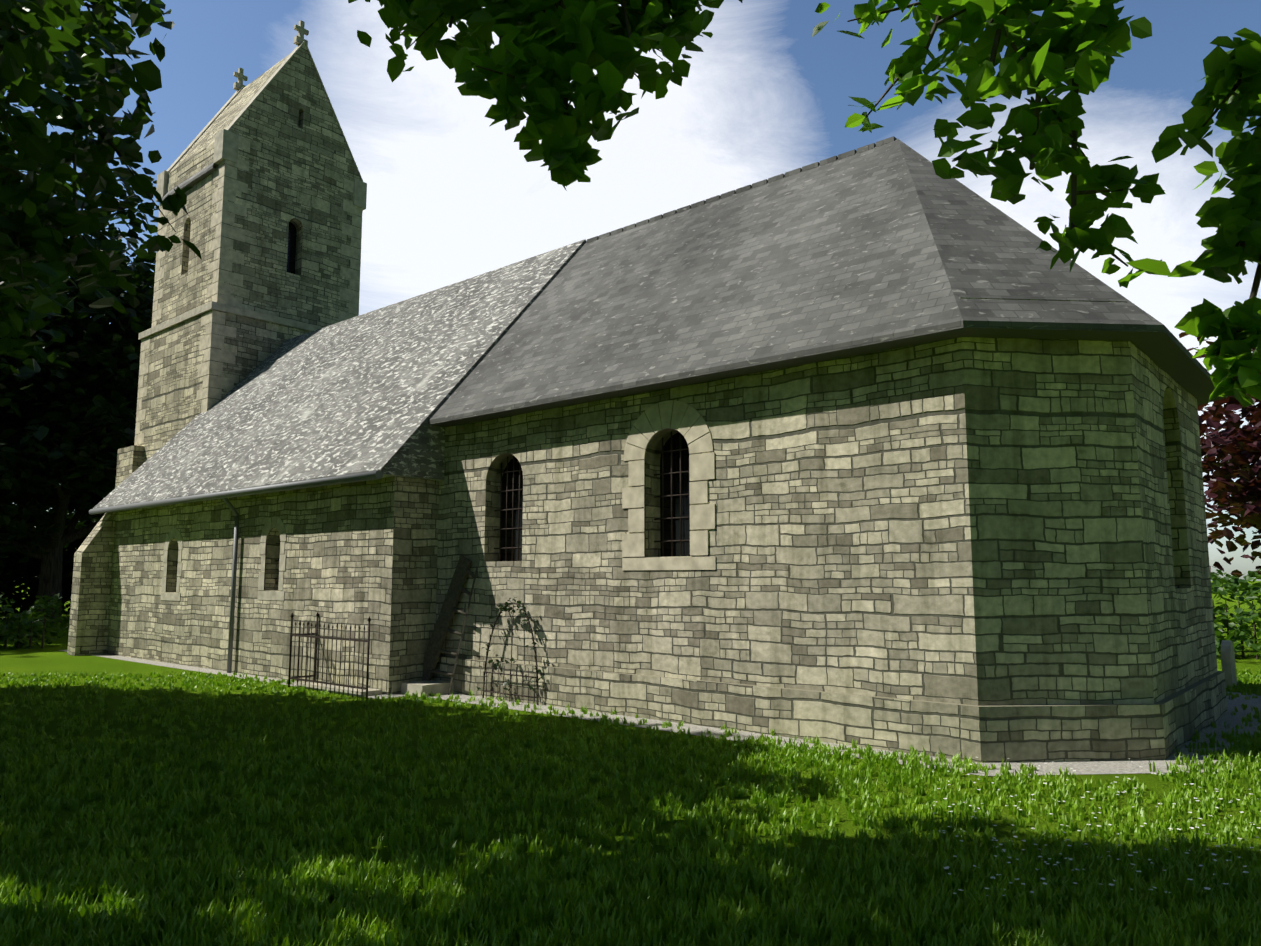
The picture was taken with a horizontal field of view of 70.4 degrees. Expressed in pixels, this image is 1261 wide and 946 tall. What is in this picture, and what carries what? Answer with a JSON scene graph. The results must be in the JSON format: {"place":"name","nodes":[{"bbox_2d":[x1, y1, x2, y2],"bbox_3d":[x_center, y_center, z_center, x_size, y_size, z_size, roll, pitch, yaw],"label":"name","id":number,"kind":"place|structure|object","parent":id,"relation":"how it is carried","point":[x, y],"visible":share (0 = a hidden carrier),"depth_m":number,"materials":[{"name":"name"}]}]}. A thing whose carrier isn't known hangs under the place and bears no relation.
{"place":"outdoors","nodes":[
{"label":"outdoors","id":0,"kind":"place"},
{"bbox_2d":[115,309,310,487],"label":"lower tower wall","id":1,"kind":"structure","parent":0,"point":[172,380],"depth_m":23.20,"materials":[{"name":"beige stone"}]},
{"bbox_2d":[152,43,361,326],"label":"bell tower","id":2,"kind":"structure","parent":0,"point":[298,157],"depth_m":24.25,"materials":[{"name":"beige stone"}]},
{"bbox_2d":[162,163,216,200],"bbox_3d":[-10.589,-9.412,25.864,3.160,3.737,4.240,-6,-9,40],"label":"roof eave","id":3,"kind":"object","parent":2,"relation":"attached to","point":[199,176],"depth_m":23.81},
{"bbox_2d":[134,135,362,445],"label":"corner quoins","id":4,"kind":"object","parent":2,"relation":"attached to","point":[214,340],"visible":0.35,"depth_m":22.88,"materials":[{"name":"beige stone"}]},
{"bbox_2d":[138,20,366,339],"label":"church tower trim","id":5,"kind":"structure","parent":2,"relation":"attached to","point":[226,142],"depth_m":23.98,"materials":[{"name":"beige stone"}]},
{"bbox_2d":[287,222,296,273],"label":"church tower louvres","id":6,"kind":"object","parent":2,"relation":"in","point":[292,235],"visible":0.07,"depth_m":24.47,"materials":[{"name":"black"}]},
{"bbox_2d":[106,476,438,694],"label":"nave wall","id":7,"kind":"structure","parent":0,"point":[358,553],"depth_m":14.82,"materials":[{"name":"beige stone"}]},
{"bbox_2d":[67,512,115,655],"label":"buttress","id":8,"kind":"structure","parent":7,"relation":"attached to","point":[90,598],"depth_m":19.60,"materials":[{"name":"beige stone"}]},
{"bbox_2d":[160,528,182,600],"bbox_3d":[-9.158,1.824,17.873,0.900,1.440,0.032,-6,-9,40],"label":"window surround","id":9,"kind":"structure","parent":7,"relation":"attached to","point":[175,533],"depth_m":17.85,"materials":[{"name":"stone"}]},
{"bbox_2d":[0,581,1260,945],"bbox_3d":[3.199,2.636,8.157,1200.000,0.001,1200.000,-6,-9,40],"label":"lawn","id":10,"kind":"structure","parent":0,"point":[54,657],"depth_m":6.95,"materials":[{"name":"green plant"}]},
{"bbox_2d":[0,592,68,649],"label":"hedge","id":11,"kind":"object","parent":10,"relation":"on","point":[28,620],"visible":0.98,"depth_m":21.40,"materials":[{"name":"green plant"}]},
{"bbox_2d":[0,510,97,613],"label":"hedge","id":12,"kind":"object","parent":10,"relation":"on","point":[26,575],"visible":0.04,"depth_m":42.97,"materials":[{"name":"green plant"}]},
{"bbox_2d":[0,192,157,622],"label":"tree","id":13,"kind":"object","parent":10,"relation":"on","point":[86,418],"visible":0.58,"depth_m":30.74,"materials":[{"name":"green plant"}]},
{"bbox_2d":[0,82,158,494],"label":"tree","id":14,"kind":"object","parent":10,"relation":"on","point":[132,218],"visible":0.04,"depth_m":37.14,"materials":[{"name":"green plant"}]},
{"bbox_2d":[22,256,155,533],"bbox_3d":[-20.113,-1.617,42.601,17.611,16.686,16.465,1,-7,-12],"label":"tree","id":15,"kind":"object","parent":10,"relation":"on","point":[85,517],"depth_m":37.52,"materials":[{"name":"green plant"}]},
{"bbox_2d":[0,0,201,389],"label":"lime tree","id":16,"kind":"object","parent":10,"relation":"on","point":[36,45],"visible":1,"depth_m":7.33,"materials":[{"name":"green plant"}]},
{"bbox_2d":[288,612,370,698],"bbox_3d":[-4.303,2.663,13.267,2.158,1.140,0.485,-6,-9,40],"label":"grave railing","id":17,"kind":"object","parent":10,"relation":"on","point":[303,635],"visible":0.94,"depth_m":13.16,"materials":[{"name":"metal"}]},
{"bbox_2d":[93,239,586,508],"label":"nave roof","id":18,"kind":"structure","parent":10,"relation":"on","point":[374,390],"depth_m":16.91,"materials":[{"name":"grey stone"}]},
{"bbox_2d":[89,470,382,672],"bbox_3d":[-7.741,1.982,16.309,11.150,3.201,0.395,-6,-9,40],"label":"gutter and downpipe","id":19,"kind":"object","parent":18,"relation":"attached to","point":[333,480],"visible":0.88,"depth_m":15.83,"materials":[{"name":"silver metal"}]},
{"bbox_2d":[257,516,286,600],"bbox_3d":[-6.122,1.456,15.294,0.900,1.430,0.032,-6,-9,40],"label":"window surround","id":20,"kind":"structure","parent":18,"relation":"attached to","point":[273,522],"depth_m":15.28,"materials":[{"name":"stone"}]},
{"bbox_2d":[348,0,1260,407],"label":"lime tree","id":21,"kind":"object","parent":10,"relation":"on","point":[544,58],"visible":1,"depth_m":4.73,"materials":[{"name":"green plant"}]},
{"bbox_2d":[932,756,1260,895],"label":"lawn daisies","id":22,"kind":"object","parent":10,"relation":"on","point":[1042,878],"visible":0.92,"depth_m":5.33,"materials":[{"name":"white plant"}]},
{"bbox_2d":[1179,311,1260,576],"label":"copper beech tree","id":23,"kind":"object","parent":10,"relation":"on","point":[1233,448],"visible":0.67,"depth_m":25.93,"materials":[{"name":"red plant"}]},
{"bbox_2d":[1221,640,1236,687],"bbox_3d":[9.287,2.955,13.872,0.120,0.700,0.500,-6,-9,40],"label":"headstone","id":24,"kind":"object","parent":10,"relation":"on","point":[1228,664],"visible":0.89,"depth_m":13.72,"materials":[{"name":"stone"}]},
{"bbox_2d":[1210,566,1260,659],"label":"shrub","id":25,"kind":"object","parent":10,"relation":"on","point":[1242,633],"visible":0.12,"depth_m":18.45,"materials":[{"name":"green plant"}]},
{"bbox_2d":[1,0,1260,580],"label":"sky","id":26,"kind":"structure","parent":0,"point":[452,197],"materials":[{"name":"white"}]},
{"bbox_2d":[60,650,1260,775],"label":"gravel strip","id":27,"kind":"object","parent":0,"point":[1109,767],"depth_m":9.67,"materials":[{"name":"grey gravel"}]},
{"bbox_2d":[298,680,453,696],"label":"grave slab","id":28,"kind":"structure","parent":27,"relation":"on","point":[435,687],"depth_m":12.84,"materials":[{"name":"stone"}]},
{"bbox_2d":[422,555,476,694],"bbox_3d":[-2.735,2.246,13.128,1.222,2.054,0.225,-6,-9,40],"label":"wooden ladder","id":29,"kind":"object","parent":27,"relation":"on","point":[441,630],"visible":0.94,"depth_m":13.10,"materials":[{"name":"brown wood"}]},
{"bbox_2d":[482,603,538,704],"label":"iron grave arch","id":30,"kind":"structure","parent":27,"relation":"on","point":[510,674],"depth_m":12.13,"materials":[{"name":"black metal"}]},
{"bbox_2d":[477,597,540,696],"bbox_3d":[-1.643,2.368,12.172,1.221,1.343,0.266,-6,-9,40],"label":"climbing plant","id":31,"kind":"object","parent":30,"relation":"attached to","point":[507,604],"visible":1,"depth_m":12.21,"materials":[{"name":"green plant"}]},
{"bbox_2d":[436,297,1217,705],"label":"chancel wall","id":32,"kind":"structure","parent":0,"point":[978,521],"depth_m":9.23,"materials":[{"name":"beige stone"}]},
{"bbox_2d":[622,400,715,569],"bbox_3d":[0.444,0.140,10.831,1.420,2.062,0.040,-6,-9,40],"label":"window surround","id":33,"kind":"object","parent":32,"relation":"attached to","point":[688,422],"visible":0.83,"depth_m":10.78,"materials":[{"name":"stone"}]},
{"bbox_2d":[654,431,690,556],"bbox_3d":[0.597,0.241,10.998,0.740,1.580,0.130,-6,-9,40],"label":"chancel window","id":34,"kind":"structure","parent":32,"relation":"in","point":[674,518],"depth_m":11.08,"materials":[{"name":"black glass"}]},
{"bbox_2d":[428,138,1227,426],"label":"chancel roof","id":35,"kind":"structure","parent":32,"relation":"on","point":[896,243],"depth_m":11.04,"materials":[{"name":"grey stone"}]},
{"bbox_2d":[494,455,522,560],"bbox_3d":[-1.657,0.492,12.916,0.840,1.570,0.130,-6,-9,40],"label":"chancel window","id":36,"kind":"structure","parent":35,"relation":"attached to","point":[511,510],"depth_m":13.02,"materials":[{"name":"black glass"}]},
{"bbox_2d":[587,136,896,242],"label":"church ridge tiles","id":37,"kind":"object","parent":35,"relation":"on","point":[786,174],"visible":0.71,"depth_m":14.20,"materials":[{"name":"stone"}]},
{"bbox_2d":[431,656,1227,762],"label":"wall plinth","id":38,"kind":"structure","parent":32,"relation":"attached to","point":[1160,729],"depth_m":8.99,"materials":[{"name":"grey stone"}]}
]}

